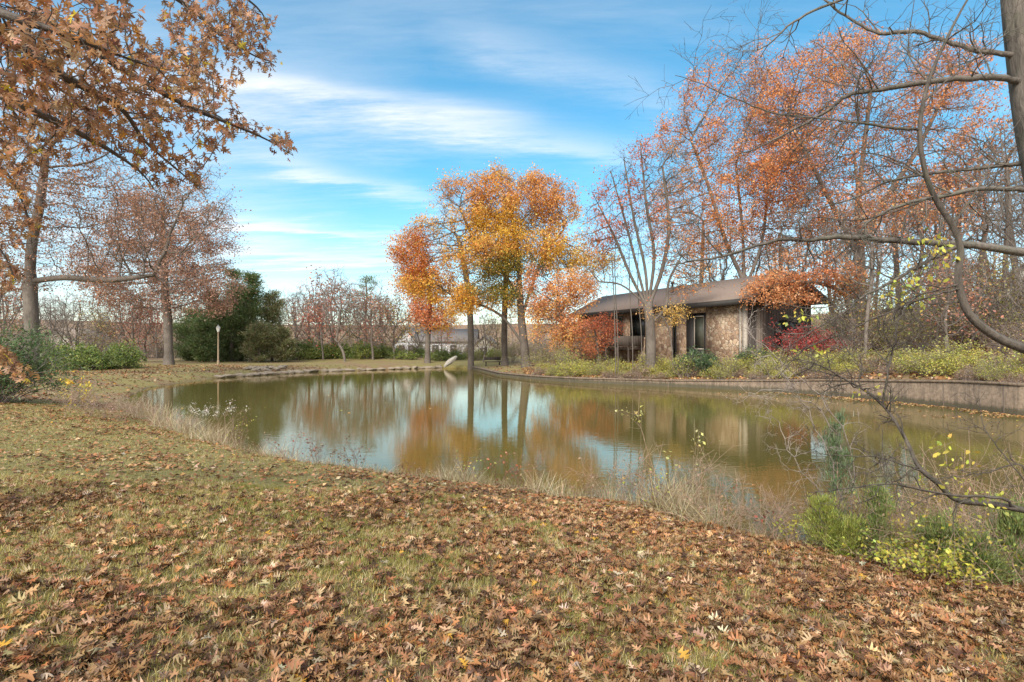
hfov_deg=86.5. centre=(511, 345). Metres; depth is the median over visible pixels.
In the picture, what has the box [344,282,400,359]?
tree
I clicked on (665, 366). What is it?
yellow green bush
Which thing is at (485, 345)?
brown bush
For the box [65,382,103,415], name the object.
weed
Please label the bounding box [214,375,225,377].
shore stone
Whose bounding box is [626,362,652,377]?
brown bush
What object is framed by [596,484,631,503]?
grass tuft
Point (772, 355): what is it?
yellow green bush
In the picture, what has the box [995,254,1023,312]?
understory tree
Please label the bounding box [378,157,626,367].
maple tree
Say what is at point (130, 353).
green bush
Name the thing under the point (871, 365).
brown bush
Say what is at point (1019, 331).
brown bush
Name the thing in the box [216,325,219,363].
lamp post
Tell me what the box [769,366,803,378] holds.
yellow green bush
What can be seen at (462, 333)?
house
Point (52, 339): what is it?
brown bush
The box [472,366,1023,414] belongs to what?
retaining wall
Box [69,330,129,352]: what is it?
brown bush
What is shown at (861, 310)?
understory tree
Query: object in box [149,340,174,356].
brown bush
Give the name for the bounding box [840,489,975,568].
yellow leaf shrub
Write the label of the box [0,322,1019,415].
fallen leaves
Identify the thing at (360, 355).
green bush
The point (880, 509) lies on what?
cedar sapling
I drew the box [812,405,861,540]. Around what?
cedar sapling
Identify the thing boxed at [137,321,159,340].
distant tree
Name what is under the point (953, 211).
woodland tree
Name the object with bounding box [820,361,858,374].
yellow green bush
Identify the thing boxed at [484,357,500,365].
bench
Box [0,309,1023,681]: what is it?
ground
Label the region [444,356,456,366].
pale boulder
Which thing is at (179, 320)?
tree
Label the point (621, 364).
yellow green bush
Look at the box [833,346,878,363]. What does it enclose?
yellow green bush
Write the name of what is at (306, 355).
green bush
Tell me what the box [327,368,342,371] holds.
shore stone
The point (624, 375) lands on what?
brown bush
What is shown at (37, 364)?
evergreen shrub
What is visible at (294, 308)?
distant tree
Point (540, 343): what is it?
brown bush
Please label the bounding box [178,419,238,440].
grass tuft
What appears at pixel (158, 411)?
grass tuft
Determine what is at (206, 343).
juniper tree
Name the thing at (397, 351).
green bush
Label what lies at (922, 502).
bare weed
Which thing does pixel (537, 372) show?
brown bush
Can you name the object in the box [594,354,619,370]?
yellow green bush
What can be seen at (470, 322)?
ash tree
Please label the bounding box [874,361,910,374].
brown bush
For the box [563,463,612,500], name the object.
twiggy weed
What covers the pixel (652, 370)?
yellow green bush
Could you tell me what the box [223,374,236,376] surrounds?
shore stone
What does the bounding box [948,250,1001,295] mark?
understory tree
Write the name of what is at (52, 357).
green bush
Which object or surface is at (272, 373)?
shore stone
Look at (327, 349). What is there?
green bush
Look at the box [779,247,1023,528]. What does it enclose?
bare sapling
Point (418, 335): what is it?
tree
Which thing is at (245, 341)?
juniper tree
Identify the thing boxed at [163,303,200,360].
juniper tree
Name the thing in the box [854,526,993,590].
yellow leaf shrub
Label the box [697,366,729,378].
yellow green bush
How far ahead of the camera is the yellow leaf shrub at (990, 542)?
5.34 m
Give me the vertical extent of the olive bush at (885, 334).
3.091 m
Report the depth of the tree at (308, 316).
71.58 m
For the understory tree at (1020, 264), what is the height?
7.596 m
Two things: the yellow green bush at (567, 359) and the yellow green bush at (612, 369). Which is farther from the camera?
the yellow green bush at (567, 359)
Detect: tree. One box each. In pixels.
[0,0,297,384]
[0,58,251,373]
[0,249,23,337]
[0,285,22,326]
[0,291,53,344]
[16,291,66,337]
[39,289,94,346]
[39,294,62,328]
[45,291,108,346]
[48,174,255,364]
[52,303,73,327]
[67,304,121,349]
[76,282,138,345]
[96,302,144,357]
[101,286,161,346]
[122,303,162,361]
[123,288,149,344]
[123,288,176,357]
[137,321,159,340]
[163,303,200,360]
[172,307,196,356]
[178,317,226,361]
[180,303,248,360]
[181,290,240,360]
[204,266,261,361]
[221,269,281,361]
[223,295,262,360]
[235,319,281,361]
[243,289,296,360]
[265,325,301,361]
[280,286,318,341]
[283,292,304,329]
[284,281,329,342]
[295,288,346,359]
[296,260,367,344]
[315,274,373,361]
[337,284,377,345]
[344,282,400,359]
[355,275,382,345]
[358,294,404,345]
[369,294,394,337]
[373,289,420,358]
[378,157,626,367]
[385,225,474,362]
[394,194,510,368]
[395,306,425,353]
[424,315,454,349]
[466,314,498,361]
[474,211,538,365]
[479,308,493,335]
[480,315,512,348]
[507,307,518,338]
[511,260,610,365]
[567,127,723,374]
[568,310,628,363]
[625,0,1023,378]
[632,30,839,277]
[636,299,695,367]
[658,191,730,284]
[663,0,1023,369]
[683,227,731,283]
[704,209,757,281]
[731,219,789,277]
[732,14,1009,315]
[734,242,875,356]
[751,206,813,273]
[753,239,797,272]
[784,206,835,280]
[801,197,854,326]
[804,195,854,317]
[815,268,895,353]
[818,158,914,359]
[823,267,899,350]
[825,200,874,280]
[827,211,901,330]
[830,269,881,314]
[847,189,910,313]
[862,158,938,317]
[865,205,911,315]
[882,246,959,348]
[883,237,1003,349]
[884,170,983,346]
[885,172,940,303]
[902,147,1004,270]
[902,171,968,286]
[903,263,948,333]
[913,189,972,262]
[920,127,1017,263]
[932,258,1005,348]
[933,131,1019,269]
[938,270,988,339]
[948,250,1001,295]
[950,250,1023,347]
[951,100,1023,322]
[962,163,1023,295]
[964,250,1015,305]
[968,203,1023,282]
[970,112,1021,290]
[985,181,1023,266]
[985,265,1023,329]
[986,167,1023,257]
[993,227,1023,286]
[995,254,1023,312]
[999,116,1023,222]
[1002,132,1023,244]
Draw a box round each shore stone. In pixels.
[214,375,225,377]
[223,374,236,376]
[235,373,244,376]
[264,371,279,374]
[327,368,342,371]
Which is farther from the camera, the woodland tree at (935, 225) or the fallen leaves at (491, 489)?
the woodland tree at (935, 225)
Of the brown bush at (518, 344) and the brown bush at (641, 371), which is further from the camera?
the brown bush at (518, 344)
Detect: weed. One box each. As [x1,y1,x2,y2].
[44,377,95,403]
[50,376,99,409]
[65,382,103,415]
[73,382,137,418]
[101,393,140,420]
[122,393,153,419]
[136,402,180,424]
[150,411,201,428]
[180,402,201,430]
[187,405,222,436]
[207,398,248,441]
[223,414,256,447]
[232,432,272,452]
[270,428,313,460]
[304,440,324,462]
[325,447,350,466]
[339,442,374,467]
[396,459,421,476]
[452,448,509,480]
[485,452,532,487]
[502,450,548,491]
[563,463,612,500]
[565,452,620,501]
[605,450,645,504]
[608,437,678,502]
[617,460,684,503]
[661,451,720,516]
[679,469,778,532]
[682,446,756,529]
[727,475,810,537]
[728,479,816,540]
[755,477,804,538]
[759,466,859,545]
[773,478,894,553]
[814,463,927,554]
[835,442,994,554]
[863,481,1023,577]
[883,424,1023,559]
[889,433,1023,575]
[897,442,1023,554]
[909,437,1023,580]
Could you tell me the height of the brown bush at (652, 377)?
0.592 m
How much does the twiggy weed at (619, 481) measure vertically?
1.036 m
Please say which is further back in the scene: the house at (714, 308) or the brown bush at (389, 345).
the brown bush at (389, 345)
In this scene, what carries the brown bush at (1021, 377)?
on the ground at (294, 363)
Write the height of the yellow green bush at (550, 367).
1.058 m
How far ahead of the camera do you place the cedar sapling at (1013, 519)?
5.37 m
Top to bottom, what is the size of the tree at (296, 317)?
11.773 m
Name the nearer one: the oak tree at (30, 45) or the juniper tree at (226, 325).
the oak tree at (30, 45)
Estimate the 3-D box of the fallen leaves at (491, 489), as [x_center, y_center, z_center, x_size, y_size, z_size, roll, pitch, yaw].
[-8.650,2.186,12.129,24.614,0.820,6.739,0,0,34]
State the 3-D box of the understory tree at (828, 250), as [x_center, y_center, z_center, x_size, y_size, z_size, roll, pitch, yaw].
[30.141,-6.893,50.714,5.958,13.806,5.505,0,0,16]
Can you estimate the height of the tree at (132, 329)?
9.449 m
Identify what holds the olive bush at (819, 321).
on the ground at (294, 363)
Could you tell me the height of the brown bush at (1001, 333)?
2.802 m
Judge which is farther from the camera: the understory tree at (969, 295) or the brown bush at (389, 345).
the brown bush at (389, 345)
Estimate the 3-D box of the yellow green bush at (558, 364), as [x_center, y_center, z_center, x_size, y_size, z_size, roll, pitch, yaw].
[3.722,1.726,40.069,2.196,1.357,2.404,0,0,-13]
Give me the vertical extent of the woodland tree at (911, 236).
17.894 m
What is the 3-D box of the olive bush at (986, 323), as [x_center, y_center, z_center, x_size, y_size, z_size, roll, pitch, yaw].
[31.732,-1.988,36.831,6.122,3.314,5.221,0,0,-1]
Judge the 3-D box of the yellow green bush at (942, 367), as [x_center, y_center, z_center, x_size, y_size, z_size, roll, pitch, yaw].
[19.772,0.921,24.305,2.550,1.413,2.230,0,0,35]
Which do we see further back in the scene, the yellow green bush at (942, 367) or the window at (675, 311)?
the window at (675, 311)
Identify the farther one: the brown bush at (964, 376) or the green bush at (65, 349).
the green bush at (65, 349)
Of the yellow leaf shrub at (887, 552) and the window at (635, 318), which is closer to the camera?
the yellow leaf shrub at (887, 552)
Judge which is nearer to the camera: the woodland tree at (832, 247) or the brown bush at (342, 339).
the woodland tree at (832, 247)
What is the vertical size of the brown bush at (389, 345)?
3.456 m
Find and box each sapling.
[600,232,619,375]
[605,236,625,375]
[621,244,635,372]
[631,241,648,365]
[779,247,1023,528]
[795,491,847,551]
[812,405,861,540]
[821,510,873,558]
[847,477,911,560]
[906,502,977,579]
[948,522,1018,585]
[978,491,1023,586]
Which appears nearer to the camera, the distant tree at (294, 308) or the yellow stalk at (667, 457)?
the yellow stalk at (667, 457)
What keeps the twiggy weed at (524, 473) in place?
on the ground at (294, 363)
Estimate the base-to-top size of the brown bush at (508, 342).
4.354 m
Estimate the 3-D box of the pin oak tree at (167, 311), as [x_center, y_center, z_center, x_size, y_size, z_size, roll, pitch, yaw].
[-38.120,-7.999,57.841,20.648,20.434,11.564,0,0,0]
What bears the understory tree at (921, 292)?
on the ground at (294, 363)
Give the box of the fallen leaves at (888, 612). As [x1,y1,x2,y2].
[0,476,1023,681]
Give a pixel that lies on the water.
(393, 418)
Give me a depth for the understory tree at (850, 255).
45.01 m
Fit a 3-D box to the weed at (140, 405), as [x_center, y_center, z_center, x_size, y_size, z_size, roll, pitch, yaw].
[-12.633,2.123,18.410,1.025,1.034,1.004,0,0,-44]
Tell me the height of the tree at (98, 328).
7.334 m
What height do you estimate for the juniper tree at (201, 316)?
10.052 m
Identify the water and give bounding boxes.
[123,368,1023,571]
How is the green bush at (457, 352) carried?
on the ground at (294, 363)
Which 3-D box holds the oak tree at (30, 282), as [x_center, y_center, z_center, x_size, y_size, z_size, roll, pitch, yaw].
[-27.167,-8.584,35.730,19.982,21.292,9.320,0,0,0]
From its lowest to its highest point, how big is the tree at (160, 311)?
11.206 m
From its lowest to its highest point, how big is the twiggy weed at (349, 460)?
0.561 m
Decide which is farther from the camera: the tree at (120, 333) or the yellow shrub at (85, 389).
the tree at (120, 333)
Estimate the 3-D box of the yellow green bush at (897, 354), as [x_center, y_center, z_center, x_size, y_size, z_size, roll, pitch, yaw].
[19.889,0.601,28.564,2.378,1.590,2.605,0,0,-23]
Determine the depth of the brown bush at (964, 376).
22.77 m
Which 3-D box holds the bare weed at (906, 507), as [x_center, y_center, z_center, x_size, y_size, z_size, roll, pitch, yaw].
[4.512,1.988,6.596,1.550,1.501,2.041,0,0,0]
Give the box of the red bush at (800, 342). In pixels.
[760,318,852,358]
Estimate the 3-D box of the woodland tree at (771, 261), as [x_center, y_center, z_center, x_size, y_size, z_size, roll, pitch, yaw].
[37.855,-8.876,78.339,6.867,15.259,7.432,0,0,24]
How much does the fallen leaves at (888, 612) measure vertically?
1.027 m
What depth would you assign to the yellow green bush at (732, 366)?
33.36 m
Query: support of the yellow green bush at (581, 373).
on the ground at (294, 363)
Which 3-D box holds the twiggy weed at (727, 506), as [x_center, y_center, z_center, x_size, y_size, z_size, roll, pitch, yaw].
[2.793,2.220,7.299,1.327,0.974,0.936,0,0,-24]
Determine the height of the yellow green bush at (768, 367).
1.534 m
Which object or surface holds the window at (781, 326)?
in the house at (714, 308)
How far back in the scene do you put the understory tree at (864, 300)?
38.41 m
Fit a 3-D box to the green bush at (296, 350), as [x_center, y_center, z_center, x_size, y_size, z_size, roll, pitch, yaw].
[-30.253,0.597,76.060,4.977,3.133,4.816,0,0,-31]
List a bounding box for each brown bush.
[19,330,72,348]
[55,332,105,349]
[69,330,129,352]
[78,328,136,355]
[131,337,160,358]
[135,336,162,357]
[145,322,181,356]
[147,337,176,357]
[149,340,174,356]
[291,330,324,350]
[323,333,355,347]
[373,334,404,346]
[378,340,402,356]
[392,336,422,354]
[400,336,420,353]
[420,337,442,353]
[444,335,467,354]
[447,336,477,353]
[474,338,499,350]
[500,338,519,355]
[510,336,536,354]
[515,339,547,355]
[518,335,551,354]
[529,365,549,374]
[600,368,618,377]
[611,371,630,379]
[625,370,643,378]
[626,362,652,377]
[643,374,654,378]
[655,371,668,378]
[686,366,709,376]
[732,368,747,376]
[748,369,769,378]
[775,359,800,375]
[789,363,811,375]
[800,368,829,379]
[817,308,902,359]
[820,369,840,378]
[833,367,862,379]
[849,351,895,373]
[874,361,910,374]
[878,313,959,353]
[927,308,1000,343]
[952,367,986,380]
[955,361,992,375]
[956,297,1023,349]
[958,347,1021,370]
[965,315,1023,354]
[974,318,1023,358]
[980,315,1023,354]
[986,303,1023,340]
[992,354,1023,369]
[994,369,1023,383]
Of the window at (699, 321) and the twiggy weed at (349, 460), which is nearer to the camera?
the twiggy weed at (349, 460)
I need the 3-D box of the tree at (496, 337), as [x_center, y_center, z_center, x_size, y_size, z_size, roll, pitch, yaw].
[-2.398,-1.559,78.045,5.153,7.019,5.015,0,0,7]
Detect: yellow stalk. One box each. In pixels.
[614,391,746,513]
[664,436,729,517]
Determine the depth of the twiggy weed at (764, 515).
7.01 m
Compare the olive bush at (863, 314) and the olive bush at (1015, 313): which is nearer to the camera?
the olive bush at (1015, 313)
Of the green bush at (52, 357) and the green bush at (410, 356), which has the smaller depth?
the green bush at (52, 357)
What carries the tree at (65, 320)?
on the ground at (294, 363)
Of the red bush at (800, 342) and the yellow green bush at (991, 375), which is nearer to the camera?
the yellow green bush at (991, 375)
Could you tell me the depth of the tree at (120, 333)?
79.37 m
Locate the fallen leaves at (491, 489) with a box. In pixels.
[0,402,723,526]
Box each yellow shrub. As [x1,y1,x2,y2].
[45,371,91,415]
[54,370,97,414]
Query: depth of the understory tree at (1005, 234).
38.31 m
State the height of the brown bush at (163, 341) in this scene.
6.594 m
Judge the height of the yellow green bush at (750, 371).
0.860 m
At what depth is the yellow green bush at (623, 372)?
36.94 m
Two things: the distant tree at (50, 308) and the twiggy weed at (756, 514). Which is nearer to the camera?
the twiggy weed at (756, 514)
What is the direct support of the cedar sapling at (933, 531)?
on the ground at (294, 363)
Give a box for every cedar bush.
[674,345,720,376]
[730,344,772,362]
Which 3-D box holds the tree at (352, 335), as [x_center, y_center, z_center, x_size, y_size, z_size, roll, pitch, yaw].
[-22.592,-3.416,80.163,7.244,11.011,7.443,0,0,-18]
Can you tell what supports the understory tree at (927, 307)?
on the ground at (294, 363)
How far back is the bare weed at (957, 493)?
6.03 m
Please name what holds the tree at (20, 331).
on the ground at (294, 363)
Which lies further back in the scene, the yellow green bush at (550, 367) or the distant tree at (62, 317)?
the distant tree at (62, 317)
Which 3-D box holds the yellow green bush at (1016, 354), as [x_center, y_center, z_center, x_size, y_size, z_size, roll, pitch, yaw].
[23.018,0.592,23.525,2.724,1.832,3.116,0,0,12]
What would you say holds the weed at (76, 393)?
on the ground at (294, 363)
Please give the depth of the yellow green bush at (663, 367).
37.77 m
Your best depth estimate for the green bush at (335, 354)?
73.89 m
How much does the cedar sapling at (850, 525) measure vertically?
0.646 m
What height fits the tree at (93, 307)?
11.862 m
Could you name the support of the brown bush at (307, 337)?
on the ground at (294, 363)
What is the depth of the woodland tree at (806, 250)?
59.90 m
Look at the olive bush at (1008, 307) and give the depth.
31.38 m
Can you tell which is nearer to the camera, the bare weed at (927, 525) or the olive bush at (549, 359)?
the bare weed at (927, 525)
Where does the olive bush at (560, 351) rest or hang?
on the ground at (294, 363)
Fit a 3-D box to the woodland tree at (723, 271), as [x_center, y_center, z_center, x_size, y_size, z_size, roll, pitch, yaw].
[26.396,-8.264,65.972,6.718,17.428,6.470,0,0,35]
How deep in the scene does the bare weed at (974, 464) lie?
6.07 m
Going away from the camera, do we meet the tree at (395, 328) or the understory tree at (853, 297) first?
the understory tree at (853, 297)
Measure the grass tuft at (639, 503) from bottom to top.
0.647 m
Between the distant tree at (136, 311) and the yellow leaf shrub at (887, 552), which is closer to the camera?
the yellow leaf shrub at (887, 552)
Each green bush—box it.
[40,338,69,356]
[41,349,80,369]
[44,344,77,367]
[49,341,126,370]
[67,345,132,370]
[82,342,135,367]
[90,339,147,368]
[289,339,308,359]
[290,347,320,359]
[297,338,328,358]
[312,339,352,358]
[316,343,338,358]
[330,342,366,358]
[337,340,370,358]
[353,345,383,358]
[367,343,391,357]
[384,346,406,358]
[395,350,419,359]
[406,346,424,357]
[422,351,436,359]
[430,347,451,360]
[450,349,466,359]
[474,349,485,359]
[485,348,500,356]
[534,362,552,371]
[541,363,564,373]
[546,365,561,375]
[550,361,572,375]
[554,351,590,369]
[555,359,588,376]
[568,359,594,369]
[573,366,599,375]
[583,360,605,374]
[584,361,605,372]
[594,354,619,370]
[602,363,627,374]
[607,358,640,371]
[617,361,644,373]
[618,369,633,376]
[635,351,667,369]
[640,357,674,372]
[640,365,661,376]
[654,368,679,377]
[657,357,678,373]
[665,353,702,377]
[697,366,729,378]
[709,353,745,377]
[711,365,731,378]
[725,357,753,370]
[734,358,773,371]
[740,366,767,376]
[741,345,790,370]
[757,356,797,376]
[760,351,804,368]
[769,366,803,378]
[789,348,824,370]
[799,348,843,372]
[799,352,841,365]
[804,351,863,367]
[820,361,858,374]
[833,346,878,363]
[837,362,873,373]
[853,354,899,367]
[863,345,914,366]
[888,348,942,365]
[891,357,931,373]
[893,347,958,375]
[918,332,985,365]
[920,350,988,375]
[929,344,1002,369]
[969,348,1023,378]
[970,362,1010,381]
[995,363,1023,379]
[1002,340,1023,366]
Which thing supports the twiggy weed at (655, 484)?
on the ground at (294, 363)
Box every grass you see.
[0,400,647,508]
[109,401,1023,578]
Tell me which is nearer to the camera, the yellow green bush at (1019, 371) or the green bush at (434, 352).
the yellow green bush at (1019, 371)
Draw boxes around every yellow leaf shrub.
[772,507,820,546]
[820,527,898,559]
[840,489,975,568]
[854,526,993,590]
[873,526,967,575]
[886,465,972,558]
[886,537,977,589]
[907,501,1023,580]
[913,546,993,591]
[918,478,1023,588]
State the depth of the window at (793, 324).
39.18 m
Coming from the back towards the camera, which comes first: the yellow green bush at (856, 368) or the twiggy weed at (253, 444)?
the yellow green bush at (856, 368)
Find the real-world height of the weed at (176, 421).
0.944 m
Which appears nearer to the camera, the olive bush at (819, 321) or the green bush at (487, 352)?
the olive bush at (819, 321)
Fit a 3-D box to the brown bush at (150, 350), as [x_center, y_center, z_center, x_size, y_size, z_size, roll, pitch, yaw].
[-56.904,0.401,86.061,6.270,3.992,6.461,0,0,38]
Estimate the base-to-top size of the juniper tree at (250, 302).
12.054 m
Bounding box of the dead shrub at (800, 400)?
[712,295,890,517]
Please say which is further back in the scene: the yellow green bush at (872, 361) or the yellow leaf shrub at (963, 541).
the yellow green bush at (872, 361)
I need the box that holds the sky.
[0,0,1023,325]
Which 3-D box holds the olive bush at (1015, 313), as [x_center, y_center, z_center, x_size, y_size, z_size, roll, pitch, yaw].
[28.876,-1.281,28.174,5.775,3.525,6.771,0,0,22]
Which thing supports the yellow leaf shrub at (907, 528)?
on the ground at (294, 363)
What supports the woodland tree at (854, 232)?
on the ground at (294, 363)
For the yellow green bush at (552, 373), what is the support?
on the ground at (294, 363)
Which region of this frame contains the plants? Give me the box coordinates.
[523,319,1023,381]
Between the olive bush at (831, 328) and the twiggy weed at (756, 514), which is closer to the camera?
the twiggy weed at (756, 514)
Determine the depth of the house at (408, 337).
98.00 m
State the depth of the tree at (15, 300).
55.83 m
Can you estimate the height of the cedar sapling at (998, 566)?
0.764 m
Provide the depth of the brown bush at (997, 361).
24.28 m
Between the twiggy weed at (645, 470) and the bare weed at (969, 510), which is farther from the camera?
the twiggy weed at (645, 470)
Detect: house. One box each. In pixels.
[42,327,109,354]
[394,328,421,351]
[417,329,479,352]
[474,335,499,353]
[570,271,832,363]
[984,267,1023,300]
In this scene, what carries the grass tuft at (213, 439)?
on the ground at (294, 363)
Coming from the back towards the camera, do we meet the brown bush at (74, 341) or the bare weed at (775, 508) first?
the brown bush at (74, 341)
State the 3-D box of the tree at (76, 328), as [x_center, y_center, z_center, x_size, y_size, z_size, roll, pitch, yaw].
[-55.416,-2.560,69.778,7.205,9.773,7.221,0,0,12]
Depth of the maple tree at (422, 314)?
65.37 m
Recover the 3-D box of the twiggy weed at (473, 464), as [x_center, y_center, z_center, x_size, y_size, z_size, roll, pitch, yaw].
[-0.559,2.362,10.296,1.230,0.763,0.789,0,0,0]
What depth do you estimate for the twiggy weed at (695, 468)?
7.81 m
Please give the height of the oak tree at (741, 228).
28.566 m
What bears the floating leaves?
on the water
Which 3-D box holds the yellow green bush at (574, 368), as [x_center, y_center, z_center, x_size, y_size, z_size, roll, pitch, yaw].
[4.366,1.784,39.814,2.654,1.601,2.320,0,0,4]
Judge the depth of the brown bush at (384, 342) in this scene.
86.64 m
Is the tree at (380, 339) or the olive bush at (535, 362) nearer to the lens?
the olive bush at (535, 362)
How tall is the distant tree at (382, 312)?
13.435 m
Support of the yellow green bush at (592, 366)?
on the ground at (294, 363)
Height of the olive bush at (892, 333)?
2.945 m
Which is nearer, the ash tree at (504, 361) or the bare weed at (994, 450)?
the bare weed at (994, 450)
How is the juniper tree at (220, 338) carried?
on the ground at (294, 363)
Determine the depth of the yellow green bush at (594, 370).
38.92 m
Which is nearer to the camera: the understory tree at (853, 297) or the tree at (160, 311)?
the understory tree at (853, 297)
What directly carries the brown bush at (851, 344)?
on the ground at (294, 363)
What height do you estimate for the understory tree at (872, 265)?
12.397 m
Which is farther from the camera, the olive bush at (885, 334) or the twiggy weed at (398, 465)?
the olive bush at (885, 334)
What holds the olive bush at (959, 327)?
on the ground at (294, 363)
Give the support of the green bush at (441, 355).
on the ground at (294, 363)
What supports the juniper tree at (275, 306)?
on the ground at (294, 363)
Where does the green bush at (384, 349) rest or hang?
on the ground at (294, 363)
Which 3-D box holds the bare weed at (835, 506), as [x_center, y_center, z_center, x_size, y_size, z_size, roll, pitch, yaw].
[4.064,2.173,6.787,1.274,1.171,1.465,0,0,44]
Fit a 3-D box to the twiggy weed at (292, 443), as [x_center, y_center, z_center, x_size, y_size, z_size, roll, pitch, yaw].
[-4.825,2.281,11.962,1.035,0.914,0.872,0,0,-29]
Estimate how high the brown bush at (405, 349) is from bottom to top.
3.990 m
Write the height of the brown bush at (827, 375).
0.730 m
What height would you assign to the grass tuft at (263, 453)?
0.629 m
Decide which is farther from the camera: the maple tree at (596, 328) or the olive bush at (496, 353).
the olive bush at (496, 353)
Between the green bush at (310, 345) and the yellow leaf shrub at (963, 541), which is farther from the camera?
the green bush at (310, 345)
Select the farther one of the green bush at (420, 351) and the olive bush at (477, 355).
the green bush at (420, 351)
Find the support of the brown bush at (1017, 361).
on the ground at (294, 363)
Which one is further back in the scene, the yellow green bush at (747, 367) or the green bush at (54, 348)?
the green bush at (54, 348)
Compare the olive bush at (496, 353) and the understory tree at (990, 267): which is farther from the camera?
the olive bush at (496, 353)
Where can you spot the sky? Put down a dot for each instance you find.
(372, 97)
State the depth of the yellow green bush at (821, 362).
29.64 m
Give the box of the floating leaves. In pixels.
[718,392,1023,425]
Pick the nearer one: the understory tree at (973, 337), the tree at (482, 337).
the understory tree at (973, 337)
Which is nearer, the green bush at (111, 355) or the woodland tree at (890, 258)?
the green bush at (111, 355)
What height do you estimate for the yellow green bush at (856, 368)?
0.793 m
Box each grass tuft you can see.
[112,393,159,412]
[119,391,181,421]
[145,408,196,430]
[160,411,221,434]
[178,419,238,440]
[191,419,253,445]
[253,440,300,458]
[273,441,312,461]
[425,457,487,481]
[457,467,492,484]
[519,466,566,496]
[538,478,580,497]
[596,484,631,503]
[612,468,723,518]
[616,474,677,509]
[638,484,730,526]
[654,491,752,529]
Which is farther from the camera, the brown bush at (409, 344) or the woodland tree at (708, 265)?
the brown bush at (409, 344)
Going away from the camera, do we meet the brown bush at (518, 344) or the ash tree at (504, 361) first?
the ash tree at (504, 361)
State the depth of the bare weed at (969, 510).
5.72 m
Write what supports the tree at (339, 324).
on the ground at (294, 363)
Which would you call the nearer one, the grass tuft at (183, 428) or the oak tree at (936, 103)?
the grass tuft at (183, 428)
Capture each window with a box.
[614,316,622,335]
[630,314,644,336]
[672,311,675,356]
[694,315,703,349]
[775,319,786,346]
[789,320,800,346]
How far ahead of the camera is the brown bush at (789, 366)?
31.69 m
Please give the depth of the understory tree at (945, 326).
29.74 m
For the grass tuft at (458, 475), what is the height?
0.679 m
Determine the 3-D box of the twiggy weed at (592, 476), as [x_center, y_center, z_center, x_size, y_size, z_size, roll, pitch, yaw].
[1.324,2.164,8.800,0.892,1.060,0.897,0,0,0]
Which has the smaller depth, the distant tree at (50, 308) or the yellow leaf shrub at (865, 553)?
the yellow leaf shrub at (865, 553)
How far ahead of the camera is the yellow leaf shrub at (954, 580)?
5.45 m
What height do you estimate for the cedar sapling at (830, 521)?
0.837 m
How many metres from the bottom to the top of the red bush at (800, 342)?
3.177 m
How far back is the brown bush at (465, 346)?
81.73 m
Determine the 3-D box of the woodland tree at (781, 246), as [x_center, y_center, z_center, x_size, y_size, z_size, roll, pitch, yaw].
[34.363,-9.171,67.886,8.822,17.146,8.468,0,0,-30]
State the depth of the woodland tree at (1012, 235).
50.30 m
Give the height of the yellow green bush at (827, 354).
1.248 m
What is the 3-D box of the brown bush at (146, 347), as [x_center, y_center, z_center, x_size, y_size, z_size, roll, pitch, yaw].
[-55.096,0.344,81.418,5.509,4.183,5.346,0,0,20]
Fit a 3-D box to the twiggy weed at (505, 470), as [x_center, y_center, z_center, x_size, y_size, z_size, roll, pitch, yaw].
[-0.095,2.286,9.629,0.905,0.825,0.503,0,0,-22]
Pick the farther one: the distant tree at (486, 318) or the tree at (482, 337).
the distant tree at (486, 318)
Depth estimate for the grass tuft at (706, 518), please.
7.53 m
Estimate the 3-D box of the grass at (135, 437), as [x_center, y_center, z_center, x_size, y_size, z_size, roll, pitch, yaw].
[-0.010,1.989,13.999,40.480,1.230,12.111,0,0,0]
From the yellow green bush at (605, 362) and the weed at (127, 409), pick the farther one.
the yellow green bush at (605, 362)
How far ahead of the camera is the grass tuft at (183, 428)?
15.60 m
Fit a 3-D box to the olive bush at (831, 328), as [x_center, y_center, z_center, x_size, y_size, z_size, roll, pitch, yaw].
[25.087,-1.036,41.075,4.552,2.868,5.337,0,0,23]
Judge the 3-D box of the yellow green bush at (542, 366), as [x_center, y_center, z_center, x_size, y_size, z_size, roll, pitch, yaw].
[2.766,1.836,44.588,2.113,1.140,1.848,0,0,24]
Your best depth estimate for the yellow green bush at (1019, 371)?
21.68 m
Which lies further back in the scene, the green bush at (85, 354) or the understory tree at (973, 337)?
the green bush at (85, 354)
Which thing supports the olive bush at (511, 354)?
on the ground at (294, 363)
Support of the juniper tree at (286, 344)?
on the ground at (294, 363)
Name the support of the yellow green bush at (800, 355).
on the ground at (294, 363)
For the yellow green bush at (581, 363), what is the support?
on the ground at (294, 363)
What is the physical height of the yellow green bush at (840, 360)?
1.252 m
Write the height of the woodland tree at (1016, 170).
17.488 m
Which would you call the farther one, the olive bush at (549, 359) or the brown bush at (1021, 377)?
the olive bush at (549, 359)
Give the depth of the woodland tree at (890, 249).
61.47 m
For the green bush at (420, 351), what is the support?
on the ground at (294, 363)
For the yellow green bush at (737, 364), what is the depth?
35.13 m
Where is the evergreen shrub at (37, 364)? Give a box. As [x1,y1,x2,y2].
[0,318,98,402]
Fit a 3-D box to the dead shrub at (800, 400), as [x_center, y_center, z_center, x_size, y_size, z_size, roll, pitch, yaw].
[3.553,1.083,6.815,2.041,3.400,1.168,0,0,-13]
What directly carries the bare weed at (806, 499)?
on the ground at (294, 363)
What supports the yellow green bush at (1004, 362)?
on the ground at (294, 363)
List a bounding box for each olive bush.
[463,350,481,360]
[489,346,513,360]
[497,342,529,362]
[515,350,554,369]
[529,340,555,364]
[531,339,576,366]
[568,342,599,362]
[811,310,832,336]
[813,298,894,350]
[820,316,848,342]
[845,312,952,354]
[856,310,918,350]
[881,278,983,342]
[932,300,1006,337]
[939,275,1023,341]
[985,290,1023,331]
[995,305,1023,337]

